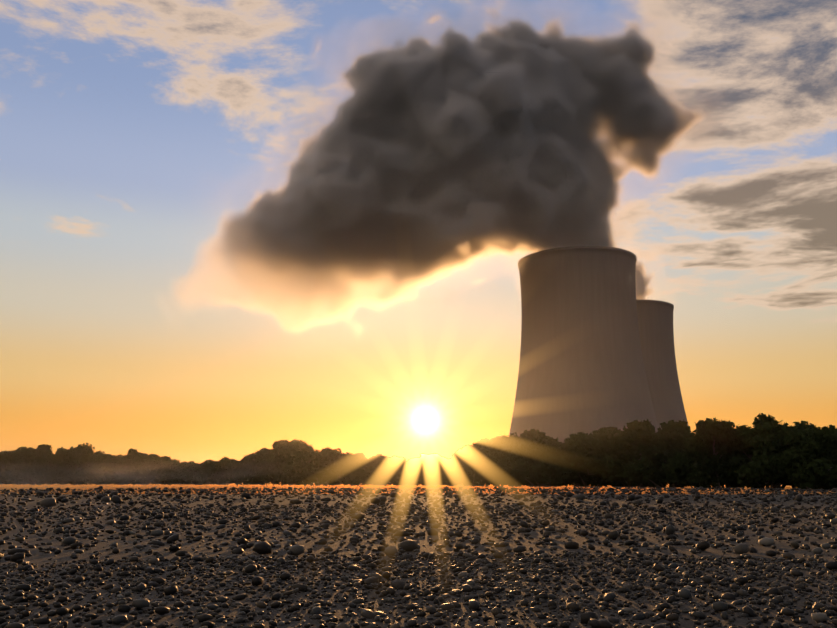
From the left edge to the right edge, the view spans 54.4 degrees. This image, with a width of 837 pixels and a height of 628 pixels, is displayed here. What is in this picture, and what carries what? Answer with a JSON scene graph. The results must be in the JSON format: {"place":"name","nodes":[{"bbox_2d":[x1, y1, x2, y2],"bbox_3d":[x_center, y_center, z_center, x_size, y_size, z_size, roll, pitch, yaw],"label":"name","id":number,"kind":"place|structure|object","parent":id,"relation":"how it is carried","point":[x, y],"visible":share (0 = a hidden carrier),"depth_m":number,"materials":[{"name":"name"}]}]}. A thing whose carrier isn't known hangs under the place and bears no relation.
{"place":"outdoors","nodes":[
{"label":"outdoors","id":0,"kind":"place"},
{"bbox_2d":[0,482,836,627],"bbox_3d":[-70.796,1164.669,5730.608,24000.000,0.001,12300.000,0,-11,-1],"label":"ground","id":1,"kind":"structure","parent":0,"point":[38,558],"depth_m":23.75,"materials":[{"name":"brown soil"}]},
{"bbox_2d":[0,470,5,481],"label":"bush","id":2,"kind":"object","parent":1,"relation":"on","point":[1,476],"depth_m":383.02,"materials":[{"name":"green plant"}]},
{"bbox_2d":[0,455,8,467],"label":"tree","id":3,"kind":"object","parent":1,"relation":"on","point":[2,457],"depth_m":411.01,"materials":[{"name":"green plant"}]},
{"bbox_2d":[0,457,10,484],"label":"tree","id":4,"kind":"object","parent":1,"relation":"on","point":[4,462],"depth_m":401.70,"materials":[{"name":"green plant"}]},
{"bbox_2d":[0,467,12,483],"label":"bush","id":5,"kind":"object","parent":1,"relation":"on","point":[5,481],"depth_m":391.34,"materials":[{"name":"green plant"}]},
{"bbox_2d":[3,450,15,457],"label":"tree","id":6,"kind":"object","parent":1,"relation":"on","point":[10,453],"depth_m":442.66,"materials":[{"name":"green plant"}]},
{"bbox_2d":[7,446,26,484],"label":"tree","id":7,"kind":"object","parent":1,"relation":"on","point":[16,454],"depth_m":400.93,"materials":[{"name":"green plant"}]},
{"bbox_2d":[3,461,34,484],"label":"bush","id":8,"kind":"object","parent":1,"relation":"on","point":[14,464],"depth_m":385.79,"materials":[{"name":"green plant"}]},
{"bbox_2d":[4,461,59,484],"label":"bush","id":9,"kind":"object","parent":1,"relation":"on","point":[29,468],"depth_m":369.57,"materials":[{"name":"green plant"}]},
{"bbox_2d":[20,444,51,482],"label":"tree","id":10,"kind":"object","parent":1,"relation":"on","point":[31,456],"depth_m":399.82,"materials":[{"name":"green plant"}]},
{"bbox_2d":[37,453,61,469],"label":"tree","id":11,"kind":"object","parent":1,"relation":"on","point":[51,461],"depth_m":383.15,"materials":[{"name":"green plant"}]},
{"bbox_2d":[54,447,66,454],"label":"tree","id":12,"kind":"object","parent":1,"relation":"on","point":[59,450],"depth_m":463.03,"materials":[{"name":"green plant"}]},
{"bbox_2d":[42,465,79,484],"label":"bush","id":13,"kind":"object","parent":1,"relation":"on","point":[62,470],"depth_m":374.54,"materials":[{"name":"green plant"}]},
{"bbox_2d":[58,443,94,484],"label":"tree","id":14,"kind":"object","parent":1,"relation":"on","point":[68,458],"depth_m":379.77,"materials":[{"name":"green plant"}]},
{"bbox_2d":[64,465,98,484],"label":"bush","id":15,"kind":"object","parent":1,"relation":"on","point":[81,482],"depth_m":387.04,"materials":[{"name":"green plant"}]},
{"bbox_2d":[86,457,101,483],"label":"tree","id":16,"kind":"object","parent":1,"relation":"on","point":[97,465],"depth_m":389.04,"materials":[{"name":"green plant"}]},
{"bbox_2d":[91,450,105,483],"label":"tree","id":17,"kind":"object","parent":1,"relation":"on","point":[96,454],"depth_m":472.06,"materials":[{"name":"green plant"}]},
{"bbox_2d":[91,455,105,472],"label":"tree","id":18,"kind":"object","parent":1,"relation":"on","point":[101,458],"depth_m":401.67,"materials":[{"name":"green plant"}]},
{"bbox_2d":[78,467,122,484],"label":"bush","id":19,"kind":"object","parent":1,"relation":"on","point":[96,476],"depth_m":367.36,"materials":[{"name":"green plant"}]},
{"bbox_2d":[103,454,111,459],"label":"tree","id":20,"kind":"object","parent":1,"relation":"on","point":[106,456],"depth_m":455.40,"materials":[{"name":"green plant"}]},
{"bbox_2d":[99,458,121,484],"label":"tree","id":21,"kind":"object","parent":1,"relation":"on","point":[102,463],"depth_m":394.53,"materials":[{"name":"green plant"}]},
{"bbox_2d":[108,454,122,460],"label":"tree","id":22,"kind":"object","parent":1,"relation":"on","point":[119,456],"depth_m":420.24,"materials":[{"name":"green plant"}]},
{"bbox_2d":[103,469,137,484],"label":"bush","id":23,"kind":"object","parent":1,"relation":"on","point":[130,480],"depth_m":378.87,"materials":[{"name":"green plant"}]},
{"bbox_2d":[108,453,139,484],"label":"tree","id":24,"kind":"object","parent":1,"relation":"on","point":[129,459],"depth_m":375.04,"materials":[{"name":"green plant"}]},
{"bbox_2d":[122,448,144,484],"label":"tree","id":25,"kind":"object","parent":1,"relation":"on","point":[134,452],"depth_m":387.38,"materials":[{"name":"green plant"}]},
{"bbox_2d":[130,464,153,484],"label":"bush","id":26,"kind":"object","parent":1,"relation":"on","point":[139,474],"depth_m":369.22,"materials":[{"name":"green plant"}]},
{"bbox_2d":[141,456,157,484],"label":"tree","id":27,"kind":"object","parent":1,"relation":"on","point":[149,460],"depth_m":390.63,"materials":[{"name":"green plant"}]},
{"bbox_2d":[147,454,160,483],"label":"tree","id":28,"kind":"object","parent":1,"relation":"on","point":[156,456],"depth_m":444.01,"materials":[{"name":"green plant"}]},
{"bbox_2d":[154,458,164,484],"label":"tree","id":29,"kind":"object","parent":1,"relation":"on","point":[158,460],"depth_m":395.18,"materials":[{"name":"green plant"}]},
{"bbox_2d":[156,455,172,462],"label":"tree","id":30,"kind":"object","parent":1,"relation":"on","point":[166,459],"depth_m":429.97,"materials":[{"name":"green plant"}]},
{"bbox_2d":[150,465,179,484],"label":"bush","id":31,"kind":"object","parent":1,"relation":"on","point":[158,474],"depth_m":388.53,"materials":[{"name":"green plant"}]},
{"bbox_2d":[159,461,179,468],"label":"tree","id":32,"kind":"object","parent":1,"relation":"on","point":[165,464],"depth_m":393.13,"materials":[{"name":"green plant"}]},
{"bbox_2d":[159,468,180,484],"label":"bush","id":33,"kind":"object","parent":1,"relation":"on","point":[168,476],"depth_m":363.31,"materials":[{"name":"green plant"}]},
{"bbox_2d":[173,469,194,484],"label":"bush","id":34,"kind":"object","parent":1,"relation":"on","point":[183,478],"depth_m":355.17,"materials":[{"name":"green plant"}]},
{"bbox_2d":[179,461,199,472],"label":"tree","id":35,"kind":"object","parent":1,"relation":"on","point":[190,465],"depth_m":365.04,"materials":[{"name":"green plant"}]},
{"bbox_2d":[182,469,216,484],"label":"bush","id":36,"kind":"object","parent":1,"relation":"on","point":[202,476],"depth_m":360.02,"materials":[{"name":"green plant"}]},
{"bbox_2d":[200,460,209,484],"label":"tree","id":37,"kind":"object","parent":1,"relation":"on","point":[207,463],"depth_m":392.13,"materials":[{"name":"green plant"}]},
{"bbox_2d":[209,459,230,483],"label":"tree","id":38,"kind":"object","parent":1,"relation":"on","point":[217,466],"depth_m":356.26,"materials":[{"name":"green plant"}]},
{"bbox_2d":[220,458,237,484],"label":"tree","id":39,"kind":"object","parent":1,"relation":"on","point":[224,481],"depth_m":360.79,"materials":[{"name":"green plant"}]},
{"bbox_2d":[225,468,249,484],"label":"bush","id":40,"kind":"object","parent":1,"relation":"on","point":[232,478],"depth_m":353.11,"materials":[{"name":"green plant"}]},
{"bbox_2d":[227,461,248,484],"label":"tree","id":41,"kind":"object","parent":1,"relation":"on","point":[235,466],"depth_m":357.42,"materials":[{"name":"green plant"}]},
{"bbox_2d":[243,459,252,469],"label":"tree","id":42,"kind":"object","parent":1,"relation":"on","point":[247,462],"depth_m":368.90,"materials":[{"name":"green plant"}]},
{"bbox_2d":[241,447,271,461],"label":"tree","id":43,"kind":"object","parent":1,"relation":"on","point":[260,453],"depth_m":389.46,"materials":[{"name":"green plant"}]},
{"bbox_2d":[244,466,276,484],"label":"bush","id":44,"kind":"object","parent":1,"relation":"on","point":[268,473],"depth_m":344.84,"materials":[{"name":"green plant"}]},
{"bbox_2d":[272,478,286,484],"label":"bush","id":45,"kind":"object","parent":1,"relation":"on","point":[277,482],"depth_m":381.63,"materials":[{"name":"green plant"}]},
{"bbox_2d":[266,445,300,485],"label":"tree","id":46,"kind":"object","parent":1,"relation":"on","point":[275,453],"depth_m":359.82,"materials":[{"name":"green plant"}]},
{"bbox_2d":[274,462,301,484],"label":"bush","id":47,"kind":"object","parent":1,"relation":"on","point":[279,475],"depth_m":340.65,"materials":[{"name":"green plant"}]},
{"bbox_2d":[272,439,314,462],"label":"tree","id":48,"kind":"object","parent":1,"relation":"on","point":[284,444],"depth_m":405.48,"materials":[{"name":"green plant"}]},
{"bbox_2d":[291,446,320,483],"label":"tree","id":49,"kind":"object","parent":1,"relation":"on","point":[299,456],"depth_m":338.26,"materials":[{"name":"green plant"}]},
{"bbox_2d":[283,459,346,485],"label":"bush","id":50,"kind":"object","parent":1,"relation":"on","point":[315,473],"depth_m":324.19,"materials":[{"name":"green plant"}]},
{"bbox_2d":[309,447,341,485],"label":"tree","id":51,"kind":"object","parent":1,"relation":"on","point":[328,460],"depth_m":342.30,"materials":[{"name":"green plant"}]},
{"bbox_2d":[340,454,351,484],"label":"tree","id":52,"kind":"object","parent":1,"relation":"on","point":[344,461],"depth_m":357.63,"materials":[{"name":"green plant"}]},
{"bbox_2d":[341,453,355,458],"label":"tree","id":53,"kind":"object","parent":1,"relation":"on","point":[349,454],"depth_m":394.36,"materials":[{"name":"green plant"}]},
{"bbox_2d":[337,461,374,485],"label":"bush","id":54,"kind":"object","parent":1,"relation":"on","point":[347,474],"depth_m":318.94,"materials":[{"name":"green plant"}]},
{"bbox_2d":[348,454,372,480],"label":"tree","id":55,"kind":"object","parent":1,"relation":"on","point":[357,457],"depth_m":327.93,"materials":[{"name":"green plant"}]},
{"bbox_2d":[367,457,380,485],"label":"tree","id":56,"kind":"object","parent":1,"relation":"on","point":[371,461],"depth_m":337.14,"materials":[{"name":"green plant"}]},
{"bbox_2d":[369,454,388,459],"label":"tree","id":57,"kind":"object","parent":1,"relation":"on","point":[381,456],"depth_m":355.72,"materials":[{"name":"green plant"}]},
{"bbox_2d":[363,466,395,485],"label":"bush","id":58,"kind":"object","parent":1,"relation":"on","point":[376,473],"depth_m":329.04,"materials":[{"name":"green plant"}]},
{"bbox_2d":[375,458,396,485],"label":"tree","id":59,"kind":"object","parent":1,"relation":"on","point":[385,476],"depth_m":321.68,"materials":[{"name":"green plant"}]},
{"bbox_2d":[389,455,405,485],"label":"tree","id":60,"kind":"object","parent":1,"relation":"on","point":[397,464],"depth_m":335.31,"materials":[{"name":"green plant"}]},
{"bbox_2d":[392,469,415,485],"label":"bush","id":61,"kind":"object","parent":1,"relation":"on","point":[409,476],"depth_m":312.60,"materials":[{"name":"green plant"}]},
{"bbox_2d":[404,458,428,485],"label":"tree","id":62,"kind":"object","parent":1,"relation":"on","point":[414,464],"depth_m":317.86,"materials":[{"name":"green plant"}]},
{"bbox_2d":[0,551,836,627],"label":"pebbles","id":63,"kind":"object","parent":1,"relation":"on","point":[398,584],"visible":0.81,"depth_m":15.70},
{"bbox_2d":[0,501,836,562],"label":"pebbles","id":64,"kind":"object","parent":1,"relation":"on","point":[262,547],"visible":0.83,"depth_m":35.61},
{"bbox_2d":[0,487,836,508],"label":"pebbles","id":65,"kind":"object","parent":1,"relation":"on","point":[444,501],"visible":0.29,"depth_m":98.27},
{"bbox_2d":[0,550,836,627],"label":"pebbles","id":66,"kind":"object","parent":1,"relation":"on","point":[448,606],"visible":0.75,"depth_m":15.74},
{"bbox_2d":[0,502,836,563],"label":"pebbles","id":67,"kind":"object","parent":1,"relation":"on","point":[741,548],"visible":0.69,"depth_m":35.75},
{"bbox_2d":[1,486,836,506],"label":"pebbles","id":68,"kind":"object","parent":1,"relation":"on","point":[117,499],"visible":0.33,"depth_m":98.85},
{"bbox_2d":[412,466,446,485],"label":"bush","id":69,"kind":"object","parent":1,"relation":"on","point":[422,477],"depth_m":313.50,"materials":[{"name":"green plant"}]},
{"bbox_2d":[418,453,449,485],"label":"tree","id":70,"kind":"object","parent":1,"relation":"on","point":[438,460],"depth_m":310.15,"materials":[{"name":"green plant"}]},
{"bbox_2d":[434,470,458,485],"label":"bush","id":71,"kind":"object","parent":1,"relation":"on","point":[441,476],"depth_m":296.02,"materials":[{"name":"green plant"}]},
{"bbox_2d":[453,445,469,456],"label":"tree","id":72,"kind":"object","parent":1,"relation":"on","point":[457,453],"depth_m":352.69,"materials":[{"name":"green plant"}]},
{"bbox_2d":[455,455,468,485],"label":"tree","id":73,"kind":"object","parent":1,"relation":"on","point":[460,458],"depth_m":307.29,"materials":[{"name":"green plant"}]},
{"bbox_2d":[445,457,493,486],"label":"bush","id":74,"kind":"object","parent":1,"relation":"on","point":[466,475],"depth_m":284.67,"materials":[{"name":"green plant"}]},
{"bbox_2d":[460,437,507,486],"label":"tree","id":75,"kind":"object","parent":1,"relation":"on","point":[482,452],"depth_m":296.49,"materials":[{"name":"green plant"}]},
{"bbox_2d":[473,457,513,486],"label":"bush","id":76,"kind":"object","parent":1,"relation":"on","point":[490,472],"depth_m":281.41,"materials":[{"name":"green plant"}]},
{"bbox_2d":[496,432,519,441],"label":"tree","id":77,"kind":"object","parent":1,"relation":"on","point":[513,436],"depth_m":340.96,"materials":[{"name":"green plant"}]},
{"bbox_2d":[498,438,529,485],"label":"tree","id":78,"kind":"object","parent":1,"relation":"on","point":[513,448],"depth_m":283.70,"materials":[{"name":"green plant"}]},
{"bbox_2d":[516,438,539,486],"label":"tree","id":79,"kind":"object","parent":1,"relation":"on","point":[526,447],"depth_m":290.08,"materials":[{"name":"green plant"}]},
{"bbox_2d":[499,455,565,486],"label":"bush","id":80,"kind":"object","parent":1,"relation":"on","point":[524,472],"depth_m":271.25,"materials":[{"name":"green plant"}]},
{"bbox_2d":[529,459,543,486],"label":"bush","id":81,"kind":"object","parent":1,"relation":"on","point":[531,460],"depth_m":288.97,"materials":[{"name":"green plant"}]},
{"bbox_2d":[519,429,557,484],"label":"tree","id":82,"kind":"object","parent":1,"relation":"on","point":[546,440],"depth_m":316.63,"materials":[{"name":"green plant"}]},
{"bbox_2d":[533,444,553,486],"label":"tree","id":83,"kind":"object","parent":1,"relation":"on","point":[544,450],"depth_m":280.39,"materials":[{"name":"green plant"}]},
{"bbox_2d":[552,437,591,487],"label":"tree","id":84,"kind":"object","parent":1,"relation":"on","point":[567,445],"depth_m":261.85,"materials":[{"name":"green plant"}]},
{"bbox_2d":[530,449,627,487],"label":"bush","id":85,"kind":"object","parent":1,"relation":"on","point":[550,466],"depth_m":246.48,"materials":[{"name":"green plant"}]},
{"bbox_2d":[509,246,658,442],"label":"cooling tower","id":86,"kind":"structure","parent":1,"relation":"on","point":[586,311],"depth_m":577.24,"materials":[{"name":"concrete"}]},
{"bbox_2d":[569,427,613,487],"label":"tree","id":87,"kind":"object","parent":1,"relation":"on","point":[584,439],"depth_m":267.44,"materials":[{"name":"green plant"}]},
{"bbox_2d":[590,427,622,487],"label":"tree","id":88,"kind":"object","parent":1,"relation":"on","point":[600,444],"depth_m":252.10,"materials":[{"name":"green plant"}]},
{"bbox_2d":[599,456,665,487],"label":"bush","id":89,"kind":"object","parent":1,"relation":"on","point":[610,458],"depth_m":241.54,"materials":[{"name":"green plant"}]},
{"bbox_2d":[611,419,657,487],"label":"tree","id":90,"kind":"object","parent":1,"relation":"on","point":[633,445],"depth_m":235.48,"materials":[{"name":"green plant"}]},
{"bbox_2d":[636,299,687,429],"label":"cooling tower","id":91,"kind":"structure","parent":1,"relation":"on","point":[664,339],"depth_m":753.49,"materials":[{"name":"concrete"}]},
{"bbox_2d":[642,419,692,470],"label":"tree","id":92,"kind":"object","parent":1,"relation":"on","point":[669,445],"depth_m":226.81,"materials":[{"name":"green plant"}]},
{"bbox_2d":[682,417,739,489],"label":"tree","id":93,"kind":"object","parent":1,"relation":"on","point":[714,451],"depth_m":208.30,"materials":[{"name":"green plant"}]},
{"bbox_2d":[721,455,750,488],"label":"bush","id":94,"kind":"object","parent":1,"relation":"on","point":[734,458],"depth_m":225.36,"materials":[{"name":"green plant"}]},
{"bbox_2d":[726,424,757,489],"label":"tree","id":95,"kind":"object","parent":1,"relation":"on","point":[738,437],"depth_m":210.64,"materials":[{"name":"green plant"}]},
{"bbox_2d":[733,450,792,488],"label":"bush","id":96,"kind":"object","parent":1,"relation":"on","point":[755,469],"depth_m":195.27,"materials":[{"name":"green plant"}]},
{"bbox_2d":[741,421,797,486],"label":"tree","id":97,"kind":"object","parent":1,"relation":"on","point":[766,435],"depth_m":198.83,"materials":[{"name":"green plant"}]},
{"bbox_2d":[747,466,792,489],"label":"bush","id":98,"kind":"object","parent":1,"relation":"on","point":[782,486],"depth_m":203.33,"materials":[{"name":"green plant"}]},
{"bbox_2d":[752,413,791,487],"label":"tree","id":99,"kind":"object","parent":1,"relation":"on","point":[763,419],"depth_m":230.37,"materials":[{"name":"green plant"}]},
{"bbox_2d":[775,431,822,491],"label":"tree","id":100,"kind":"object","parent":1,"relation":"on","point":[801,450],"depth_m":174.78,"materials":[{"name":"green plant"}]},
{"bbox_2d":[789,421,818,430],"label":"tree","id":101,"kind":"object","parent":1,"relation":"on","point":[799,426],"depth_m":227.32,"materials":[{"name":"green plant"}]},
{"bbox_2d":[798,427,815,436],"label":"tree","id":102,"kind":"object","parent":1,"relation":"on","point":[806,432],"depth_m":215.42,"materials":[{"name":"green plant"}]},
{"bbox_2d":[792,456,836,489],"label":"bush","id":103,"kind":"object","parent":1,"relation":"on","point":[813,473],"depth_m":165.74,"materials":[{"name":"green plant"}]},
{"bbox_2d":[809,428,836,459],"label":"tree","id":104,"kind":"object","parent":1,"relation":"on","point":[822,436],"depth_m":173.80,"materials":[{"name":"green plant"}]},
{"bbox_2d":[817,424,835,431],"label":"tree","id":105,"kind":"object","parent":1,"relation":"on","point":[831,427],"depth_m":188.76,"materials":[{"name":"green plant"}]},
{"bbox_2d":[0,0,836,493],"label":"sky","id":106,"kind":"structure","parent":0,"point":[233,229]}
]}

